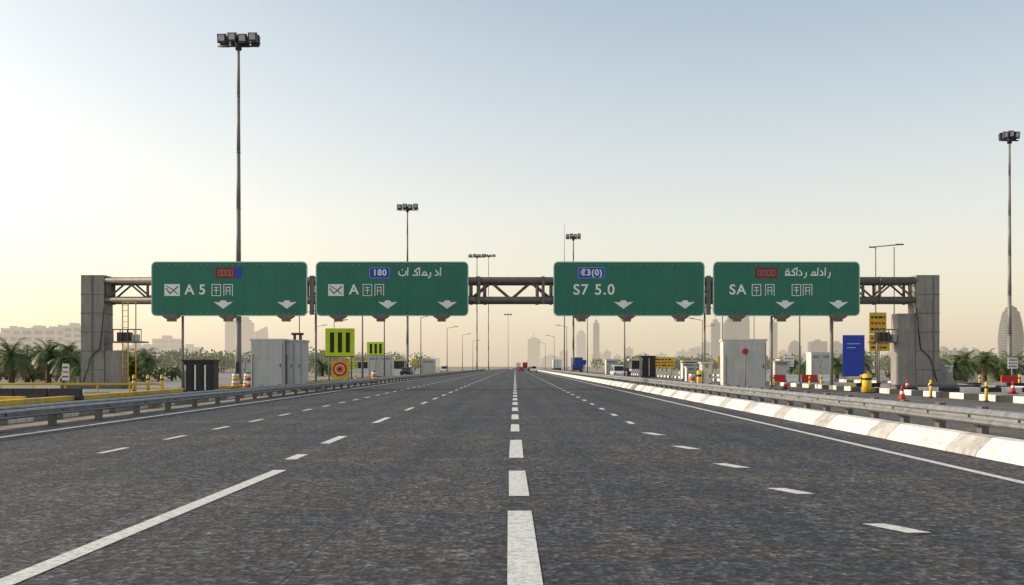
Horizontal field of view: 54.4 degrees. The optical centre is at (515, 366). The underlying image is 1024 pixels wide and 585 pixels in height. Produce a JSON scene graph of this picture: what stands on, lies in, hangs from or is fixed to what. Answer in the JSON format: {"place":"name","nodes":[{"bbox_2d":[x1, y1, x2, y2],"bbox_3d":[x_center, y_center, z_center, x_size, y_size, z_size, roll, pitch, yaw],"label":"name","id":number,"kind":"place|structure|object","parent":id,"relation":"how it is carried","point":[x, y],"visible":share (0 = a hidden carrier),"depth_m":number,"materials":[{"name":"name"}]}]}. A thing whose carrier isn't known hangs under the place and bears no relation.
{"place":"outdoors","nodes":[
{"label":"outdoors","id":0,"kind":"place"},
{"bbox_2d":[0,332,19,359],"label":"apartment building","id":1,"kind":"structure","parent":0,"point":[11,338],"depth_m":592.60,"materials":[{"name":"grey"}]},
{"bbox_2d":[1,326,24,334],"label":"apartment building","id":2,"kind":"structure","parent":0,"point":[14,329],"depth_m":632.75,"materials":[{"name":"grey"}]},
{"bbox_2d":[20,325,64,359],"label":"apartment building","id":3,"kind":"structure","parent":0,"point":[35,333],"depth_m":599.85,"materials":[{"name":"grey"}]},
{"bbox_2d":[123,343,160,368],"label":"apartment building","id":4,"kind":"structure","parent":0,"point":[139,346],"depth_m":670.00,"materials":[{"name":"grey"}]},
{"bbox_2d":[152,336,180,366],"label":"apartment building","id":5,"kind":"structure","parent":0,"point":[167,343],"depth_m":1188.98,"materials":[{"name":"grey"}]},
{"bbox_2d":[184,344,202,356],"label":"skyscraper","id":6,"kind":"structure","parent":0,"point":[190,348],"depth_m":1240.44,"materials":[{"name":"grey"}]},
{"bbox_2d":[0,373,419,392],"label":"pavement","id":7,"kind":"structure","parent":0,"point":[225,378],"depth_m":98.89,"materials":[{"name":"concrete"}]},
{"bbox_2d":[0,388,14,395],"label":"plastic road barrier","id":8,"kind":"object","parent":7,"relation":"on","point":[7,391],"visible":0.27,"depth_m":46.91,"materials":[{"name":"black paint"}]},
{"bbox_2d":[0,337,36,382],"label":"palm tree","id":9,"kind":"object","parent":7,"relation":"on","point":[10,366],"visible":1,"depth_m":87.65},
{"bbox_2d":[12,345,45,381],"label":"palm tree","id":10,"kind":"object","parent":7,"relation":"on","point":[35,370],"visible":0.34,"depth_m":99.60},
{"bbox_2d":[14,388,48,397],"bbox_3d":[-22.815,1.315,47.000,1.530,0.561,0.520,0,0,0],"label":"plastic road barrier","id":11,"kind":"object","parent":7,"relation":"on","point":[34,392],"visible":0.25,"depth_m":46.91,"materials":[{"name":"black paint"}]},
{"bbox_2d":[26,339,67,382],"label":"palm tree","id":12,"kind":"object","parent":7,"relation":"on","point":[46,355],"visible":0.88,"depth_m":95.64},
{"bbox_2d":[47,345,80,382],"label":"palm tree","id":13,"kind":"object","parent":7,"relation":"on","point":[58,363],"visible":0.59,"depth_m":94.51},
{"bbox_2d":[62,364,68,382],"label":"traffic sign","id":14,"kind":"object","parent":7,"relation":"on","point":[65,372],"visible":0.94,"depth_m":71.98,"materials":[{"name":"metal"}]},
{"bbox_2d":[48,388,83,399],"bbox_3d":[-21.215,1.315,47.000,1.530,0.561,0.520,0,0,0],"label":"plastic road barrier","id":15,"kind":"object","parent":7,"relation":"on","point":[77,393],"visible":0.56,"depth_m":46.91,"materials":[{"name":"black paint"}]},
{"bbox_2d":[54,342,80,380],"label":"palm tree","id":16,"kind":"object","parent":7,"relation":"on","point":[70,347],"visible":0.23,"depth_m":105.66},
{"bbox_2d":[58,352,80,382],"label":"palm tree","id":17,"kind":"object","parent":7,"relation":"on","point":[73,372],"visible":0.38,"depth_m":91.20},
{"bbox_2d":[0,383,162,391],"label":"yellow pipe railing","id":18,"kind":"object","parent":7,"relation":"on","point":[65,384],"visible":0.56,"depth_m":61.94,"materials":[{"name":"metal"}]},
{"bbox_2d":[0,366,180,381],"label":"shrubs","id":19,"kind":"object","parent":7,"relation":"on","point":[172,372],"visible":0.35,"depth_m":106.88,"materials":[{"name":"green plant"}]},
{"bbox_2d":[129,357,151,381],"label":"palm tree","id":20,"kind":"object","parent":7,"relation":"on","point":[132,367],"visible":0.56,"depth_m":103.77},
{"bbox_2d":[137,348,162,370],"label":"palm tree","id":21,"kind":"object","parent":7,"relation":"on","point":[149,359],"visible":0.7,"depth_m":129.81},
{"bbox_2d":[217,32,260,383],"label":"mast light","id":22,"kind":"object","parent":7,"relation":"on","point":[238,42],"visible":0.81,"depth_m":89.84,"materials":[{"name":"metal"}]},
{"bbox_2d":[234,357,250,378],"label":"equipment cabinet","id":23,"kind":"object","parent":7,"relation":"on","point":[246,364],"visible":0.4,"depth_m":108.97,"materials":[{"name":"metal"}]},
{"bbox_2d":[309,357,333,375],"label":"palm tree","id":24,"kind":"object","parent":7,"relation":"on","point":[322,367],"visible":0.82,"depth_m":159.36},
{"bbox_2d":[355,361,367,372],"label":"toll booth","id":25,"kind":"object","parent":7,"relation":"on","point":[365,366],"visible":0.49,"depth_m":248.80,"materials":[{"name":"white metal"}]},
{"bbox_2d":[394,360,405,373],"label":"toll booth","id":26,"kind":"object","parent":7,"relation":"on","point":[399,365],"visible":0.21,"depth_m":203.92,"materials":[{"name":"white metal"}]},
{"bbox_2d":[60,275,973,388],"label":"highway gantry","id":27,"kind":"object","parent":7,"relation":"on","point":[913,338],"visible":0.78,"depth_m":71.32,"materials":[{"name":"concrete"}]},
{"bbox_2d":[151,261,307,321],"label":"highway sign","id":28,"kind":"object","parent":27,"relation":"attached to","point":[227,291],"visible":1,"depth_m":71.13,"materials":[{"name":"metal"}]},
{"bbox_2d":[316,261,468,321],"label":"highway sign","id":29,"kind":"object","parent":27,"relation":"attached to","point":[380,291],"visible":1,"depth_m":71.13,"materials":[{"name":"metal"}]},
{"bbox_2d":[553,261,704,321],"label":"highway sign","id":30,"kind":"object","parent":27,"relation":"attached to","point":[624,291],"visible":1,"depth_m":71.13,"materials":[{"name":"metal"}]},
{"bbox_2d":[713,261,859,321],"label":"highway sign","id":31,"kind":"object","parent":27,"relation":"attached to","point":[781,291],"visible":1,"depth_m":71.13,"materials":[{"name":"metal"}]},
{"bbox_2d":[225,319,235,358],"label":"skyscraper","id":32,"kind":"structure","parent":0,"point":[229,336],"depth_m":1993.02,"materials":[{"name":"grey"}]},
{"bbox_2d":[0,370,465,424],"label":"service road","id":33,"kind":"structure","parent":0,"point":[167,393],"depth_m":51.15,"materials":[{"name":"asphalt"}]},
{"bbox_2d":[182,360,219,391],"bbox_3d":[-17.500,0.610,55.500,1.850,1.980,1.200,0,0,0],"label":"equipment cabinet","id":34,"kind":"object","parent":33,"relation":"on","point":[200,375],"visible":0.86,"depth_m":54.98,"materials":[{"name":"metal"}]},
{"bbox_2d":[0,373,452,424],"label":"kerb","id":35,"kind":"structure","parent":33,"relation":"on","point":[30,419],"depth_m":35.41,"materials":[{"name":"concrete"}]},
{"bbox_2d":[231,373,239,388],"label":"traffic barrel","id":36,"kind":"object","parent":33,"relation":"on","point":[235,381],"visible":0.92,"depth_m":71.78,"materials":[{"name":"yellow paint"}]},
{"bbox_2d":[249,339,290,386],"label":"equipment cabinet","id":37,"kind":"object","parent":33,"relation":"on","point":[268,362],"visible":0.66,"depth_m":66.38,"materials":[{"name":"metal"}]},
{"bbox_2d":[285,333,309,383],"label":"equipment cabinet","id":38,"kind":"object","parent":33,"relation":"on","point":[297,361],"visible":0.79,"depth_m":67.10,"materials":[{"name":"metal"}]},
{"bbox_2d":[325,328,354,384],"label":"chevron sign","id":39,"kind":"object","parent":33,"relation":"on","point":[339,342],"visible":0.94,"depth_m":84.98,"materials":[{"name":"metal"}]},
{"bbox_2d":[367,342,383,371],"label":"chevron sign","id":40,"kind":"object","parent":33,"relation":"on","point":[375,349],"visible":0.84,"depth_m":129.98,"materials":[{"name":"metal"}]},
{"bbox_2d":[368,355,393,376],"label":"equipment cabinet","id":41,"kind":"object","parent":33,"relation":"on","point":[389,365],"visible":0.92,"depth_m":148.72,"materials":[{"name":"metal"}]},
{"bbox_2d":[397,204,417,374],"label":"mast light","id":42,"kind":"object","parent":33,"relation":"on","point":[408,208],"visible":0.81,"depth_m":184.82,"materials":[{"name":"metal"}]},
{"bbox_2d":[421,359,435,373],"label":"equipment cabinet","id":43,"kind":"object","parent":33,"relation":"on","point":[428,365],"visible":0.79,"depth_m":188.72,"materials":[{"name":"metal"}]},
{"bbox_2d":[235,317,253,356],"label":"skyscraper","id":44,"kind":"structure","parent":0,"point":[247,329],"depth_m":1987.76,"materials":[{"name":"grey"}]},
{"bbox_2d":[255,327,267,338],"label":"skyscraper","id":45,"kind":"structure","parent":0,"point":[262,333],"depth_m":1991.43,"materials":[{"name":"grey"}]},
{"bbox_2d":[0,367,1021,429],"bbox_3d":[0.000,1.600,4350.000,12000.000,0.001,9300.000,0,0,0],"label":"ground","id":46,"kind":"structure","parent":0,"point":[76,418],"depth_m":52.98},
{"bbox_2d":[58,323,80,345],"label":"apartment building","id":47,"kind":"structure","parent":46,"relation":"on","point":[72,332],"depth_m":609.75,"materials":[{"name":"grey"}]},
{"bbox_2d":[0,346,341,372],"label":"distant tree row","id":48,"kind":"object","parent":46,"relation":"on","point":[169,359],"visible":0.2,"depth_m":252.28,"materials":[{"name":"green plant"}]},
{"bbox_2d":[0,376,370,405],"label":"yellow kerb","id":49,"kind":"structure","parent":46,"relation":"on","point":[57,398],"depth_m":49.95,"materials":[{"name":"paint"}]},
{"bbox_2d":[0,372,442,419],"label":"guard rail","id":50,"kind":"object","parent":46,"relation":"on","point":[59,403],"visible":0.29,"depth_m":37.16,"materials":[{"name":"metal"}]},
{"bbox_2d":[162,351,430,371],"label":"distant tree row","id":51,"kind":"object","parent":46,"relation":"on","point":[357,357],"visible":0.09,"depth_m":331.70,"materials":[{"name":"green plant"}]},
{"bbox_2d":[468,254,485,369],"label":"mast light","id":52,"kind":"object","parent":46,"relation":"on","point":[476,256],"visible":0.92,"depth_m":349.85,"materials":[{"name":"metal"}]},
{"bbox_2d":[485,254,494,369],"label":"mast light","id":53,"kind":"object","parent":46,"relation":"on","point":[488,256],"visible":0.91,"depth_m":479.79,"materials":[{"name":"metal"}]},
{"bbox_2d":[590,353,802,371],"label":"distant tree row","id":54,"kind":"object","parent":46,"relation":"on","point":[677,364],"visible":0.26,"depth_m":330.13,"materials":[{"name":"green plant"}]},
{"bbox_2d":[723,317,736,338],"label":"skyscraper","id":55,"kind":"structure","parent":46,"relation":"on","point":[729,329],"depth_m":1990.82,"materials":[{"name":"grey"}]},
{"bbox_2d":[737,316,749,338],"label":"skyscraper","id":56,"kind":"structure","parent":46,"relation":"on","point":[743,328],"depth_m":1990.57,"materials":[{"name":"grey"}]},
{"bbox_2d":[537,368,1023,434],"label":"guard rail","id":57,"kind":"object","parent":46,"relation":"on","point":[983,418],"visible":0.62,"depth_m":25.94,"materials":[{"name":"metal"}]},
{"bbox_2d":[631,373,1023,403],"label":"striped kerb","id":58,"kind":"structure","parent":46,"relation":"on","point":[991,397],"depth_m":54.06,"materials":[{"name":"white paint"}]},
{"bbox_2d":[0,368,1023,584],"bbox_3d":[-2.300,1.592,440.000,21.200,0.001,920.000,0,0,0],"label":"highway road","id":59,"kind":"structure","parent":0,"point":[610,499],"depth_m":12.28,"materials":[{"name":"asphalt"}]},
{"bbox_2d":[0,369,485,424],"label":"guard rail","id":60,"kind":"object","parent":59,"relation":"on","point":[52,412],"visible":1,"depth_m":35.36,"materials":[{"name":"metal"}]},
{"bbox_2d":[0,384,1022,584],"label":"road tar seams","id":61,"kind":"object","parent":59,"relation":"on","point":[295,567],"visible":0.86,"depth_m":13.29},
{"bbox_2d":[0,370,1023,584],"bbox_3d":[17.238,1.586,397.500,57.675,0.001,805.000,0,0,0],"label":"road markings","id":62,"kind":"object","parent":59,"relation":"on","point":[523,565],"visible":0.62,"depth_m":10.18,"materials":[{"name":"paint"}]},
{"bbox_2d":[537,370,1023,465],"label":"concrete barrier","id":63,"kind":"object","parent":59,"relation":"on","point":[1001,449],"visible":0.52,"depth_m":22.89,"materials":[{"name":"concrete"}]},
{"bbox_2d":[0,0,1023,366],"label":"sky","id":64,"kind":"structure","parent":0,"point":[708,132],"materials":[{"name":"blue"}]},
{"bbox_2d":[528,333,539,366],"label":"skyscraper","id":65,"kind":"structure","parent":0,"point":[533,351],"depth_m":1990.82,"materials":[{"name":"grey"}]},
{"bbox_2d":[545,354,556,366],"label":"skyscraper","id":66,"kind":"structure","parent":0,"point":[548,360],"depth_m":1991.18,"materials":[{"name":"grey"}]},
{"bbox_2d":[576,330,585,366],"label":"skyscraper","id":67,"kind":"structure","parent":0,"point":[581,343],"depth_m":1993.27,"materials":[{"name":"grey"}]},
{"bbox_2d":[593,320,598,366],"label":"skyscraper","id":68,"kind":"structure","parent":0,"point":[596,339],"depth_m":1995.46,"materials":[{"name":"grey"}]},
{"bbox_2d":[688,346,700,359],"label":"skyscraper","id":69,"kind":"structure","parent":0,"point":[694,351],"depth_m":1992.04,"materials":[{"name":"grey"}]},
{"bbox_2d":[711,316,719,366],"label":"skyscraper","id":70,"kind":"structure","parent":0,"point":[715,339],"depth_m":1993.88,"materials":[{"name":"grey"}]},
{"bbox_2d":[769,320,776,360],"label":"skyscraper","id":71,"kind":"structure","parent":0,"point":[774,340],"depth_m":1995.10,"materials":[{"name":"grey"}]},
{"bbox_2d":[551,369,1023,439],"bbox_3d":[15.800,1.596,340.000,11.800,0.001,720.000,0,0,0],"label":"service road","id":72,"kind":"structure","parent":0,"point":[1010,407],"depth_m":41.74,"materials":[{"name":"asphalt"}]},
{"bbox_2d":[552,359,561,369],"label":"truck","id":73,"kind":"object","parent":72,"relation":"on","point":[558,364],"visible":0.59,"depth_m":296.46,"materials":[{"name":"white metal"}]},
{"bbox_2d":[566,233,580,371],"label":"mast light","id":74,"kind":"object","parent":72,"relation":"on","point":[575,236],"visible":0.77,"depth_m":221.79,"materials":[{"name":"metal"}]},
{"bbox_2d":[570,357,582,371],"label":"truck","id":75,"kind":"object","parent":72,"relation":"on","point":[578,366],"visible":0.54,"depth_m":231.46,"materials":[{"name":"blue metal"}]},
{"bbox_2d":[605,359,618,374],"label":"equipment cabinet","id":76,"kind":"object","parent":72,"relation":"on","point":[609,363],"visible":0.68,"depth_m":163.97,"materials":[{"name":"metal"}]},
{"bbox_2d":[610,365,626,375],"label":"car","id":77,"kind":"object","parent":72,"relation":"on","point":[617,370],"visible":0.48,"depth_m":129.06,"materials":[{"name":"white metal"}]},
{"bbox_2d":[627,359,638,373],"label":"toll booth","id":78,"kind":"object","parent":72,"relation":"on","point":[634,365],"visible":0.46,"depth_m":188.92,"materials":[{"name":"white metal"}]},
{"bbox_2d":[639,356,655,377],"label":"equipment cabinet","id":79,"kind":"object","parent":72,"relation":"on","point":[646,366],"visible":0.95,"depth_m":138.97,"materials":[{"name":"metal"}]},
{"bbox_2d":[655,357,673,376],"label":"information board","id":80,"kind":"object","parent":72,"relation":"on","point":[664,362],"visible":0.88,"depth_m":149.98,"materials":[{"name":"metal"}]},
{"bbox_2d":[680,363,695,379],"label":"equipment cabinet","id":81,"kind":"object","parent":72,"relation":"on","point":[683,369],"visible":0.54,"depth_m":117.28,"materials":[{"name":"metal"}]},
{"bbox_2d":[684,366,697,381],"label":"equipment cabinet","id":82,"kind":"object","parent":72,"relation":"on","point":[690,370],"visible":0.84,"depth_m":97.47,"materials":[{"name":"metal"}]},
{"bbox_2d":[698,362,713,390],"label":"equipment cabinet","id":83,"kind":"object","parent":72,"relation":"on","point":[706,368],"visible":0.79,"depth_m":65.97,"materials":[{"name":"metal"}]},
{"bbox_2d":[719,339,767,388],"bbox_3d":[14.750,-0.075,64.500,2.900,3.350,2.400,0,0,7],"label":"equipment cabinet","id":84,"kind":"object","parent":72,"relation":"on","point":[732,364],"visible":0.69,"depth_m":63.39,"materials":[{"name":"metal"}]},
{"bbox_2d":[858,374,875,392],"bbox_3d":[21.200,1.010,60.000,0.974,1.160,0.974,0,0,0],"label":"bollard","id":85,"kind":"object","parent":72,"relation":"on","point":[866,383],"visible":0.98,"depth_m":59.77,"materials":[{"name":"yellow paint"}]},
{"bbox_2d":[788,340,801,365],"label":"skyscraper","id":86,"kind":"structure","parent":0,"point":[793,347],"depth_m":1991.31,"materials":[{"name":"grey"}]},
{"bbox_2d":[808,340,826,351],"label":"skyscraper","id":87,"kind":"structure","parent":0,"point":[817,346],"depth_m":1987.51,"materials":[{"name":"grey"}]},
{"bbox_2d":[833,341,842,357],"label":"skyscraper","id":88,"kind":"structure","parent":0,"point":[837,346],"depth_m":1992.04,"materials":[{"name":"grey"}]},
{"bbox_2d":[656,373,1023,395],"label":"pavement","id":89,"kind":"structure","parent":0,"point":[884,378],"depth_m":105.46,"materials":[{"name":"concrete"}]},
{"bbox_2d":[773,361,790,374],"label":"equipment cabinet","id":90,"kind":"object","parent":89,"relation":"on","point":[781,367],"visible":0.74,"depth_m":104.28,"materials":[{"name":"metal"}]},
{"bbox_2d":[790,359,805,376],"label":"palm tree","id":91,"kind":"object","parent":89,"relation":"on","point":[803,368],"visible":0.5,"depth_m":133.50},
{"bbox_2d":[797,316,801,382],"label":"street lamp","id":92,"kind":"object","parent":89,"relation":"on","point":[799,365],"visible":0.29,"depth_m":83.94,"materials":[{"name":"metal"}]},
{"bbox_2d":[802,375,817,381],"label":"plastic road barrier","id":93,"kind":"object","parent":89,"relation":"on","point":[805,378],"visible":0.81,"depth_m":99.89,"materials":[{"name":"red plastic"}]},
{"bbox_2d":[805,352,829,377],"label":"equipment cabinet","id":94,"kind":"object","parent":89,"relation":"on","point":[817,363],"visible":0.75,"depth_m":116.97,"materials":[{"name":"metal"}]},
{"bbox_2d":[833,354,847,378],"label":"palm tree","id":95,"kind":"object","parent":89,"relation":"on","point":[837,366],"visible":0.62,"depth_m":129.34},
{"bbox_2d":[843,335,864,378],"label":"information board","id":96,"kind":"object","parent":89,"relation":"on","point":[853,355],"visible":0.83,"depth_m":99.98,"materials":[{"name":"metal"}]},
{"bbox_2d":[713,374,1023,386],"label":"striped kerb","id":97,"kind":"structure","parent":89,"relation":"on","point":[873,381],"depth_m":89.66,"materials":[{"name":"white paint"}]},
{"bbox_2d":[869,312,885,382],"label":"warning sign","id":98,"kind":"object","parent":89,"relation":"on","point":[877,320],"visible":0.88,"depth_m":83.98,"materials":[{"name":"metal"}]},
{"bbox_2d":[869,335,889,382],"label":"warning sign","id":99,"kind":"object","parent":89,"relation":"on","point":[882,346],"visible":0.52,"depth_m":84.28,"materials":[{"name":"metal"}]},
{"bbox_2d":[869,244,903,377],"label":"street lamp","id":100,"kind":"object","parent":89,"relation":"on","point":[875,286],"visible":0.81,"depth_m":139.93,"materials":[{"name":"metal"}]},
{"bbox_2d":[778,350,1023,373],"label":"distant tree row","id":101,"kind":"object","parent":89,"relation":"on","point":[885,364],"visible":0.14,"depth_m":202.45,"materials":[{"name":"green plant"}]},
{"bbox_2d":[833,383,1023,386],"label":"striped kerb","id":102,"kind":"structure","parent":89,"relation":"on","point":[878,384],"depth_m":75.50,"materials":[{"name":"white paint"}]},
{"bbox_2d":[875,387,1023,391],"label":"striped kerb","id":103,"kind":"structure","parent":89,"relation":"on","point":[977,389],"depth_m":62.00,"materials":[{"name":"white paint"}]},
{"bbox_2d":[940,356,972,381],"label":"palm tree","id":104,"kind":"object","parent":89,"relation":"on","point":[957,373],"visible":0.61,"depth_m":99.72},
{"bbox_2d":[947,349,983,381],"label":"palm tree","id":105,"kind":"object","parent":89,"relation":"on","point":[967,366],"visible":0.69,"depth_m":103.64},
{"bbox_2d":[971,348,1002,380],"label":"palm tree","id":106,"kind":"object","parent":89,"relation":"on","point":[985,363],"visible":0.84,"depth_m":105.67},
{"bbox_2d":[981,355,1017,380],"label":"palm tree","id":107,"kind":"object","parent":89,"relation":"on","point":[1002,369],"visible":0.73,"depth_m":109.22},
{"bbox_2d":[998,131,1019,361],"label":"mast light","id":108,"kind":"object","parent":89,"relation":"on","point":[1009,137],"visible":0.87,"depth_m":120.85,"materials":[{"name":"metal"}]},
{"bbox_2d":[1000,375,1020,382],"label":"plastic road barrier","id":109,"kind":"object","parent":89,"relation":"on","point":[1007,378],"visible":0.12,"depth_m":81.91,"materials":[{"name":"red plastic"}]},
{"bbox_2d":[999,350,1023,374],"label":"palm tree","id":110,"kind":"object","parent":89,"relation":"on","point":[1019,366],"visible":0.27,"depth_m":111.85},
{"bbox_2d":[1008,358,1017,374],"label":"traffic sign","id":111,"kind":"object","parent":89,"relation":"on","point":[1012,363],"visible":0.97,"depth_m":89.98,"materials":[{"name":"metal"}]},
{"bbox_2d":[997,305,1023,363],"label":"skyscraper","id":112,"kind":"structure","parent":0,"point":[1017,338],"depth_m":1091.04,"materials":[{"name":"grey"}]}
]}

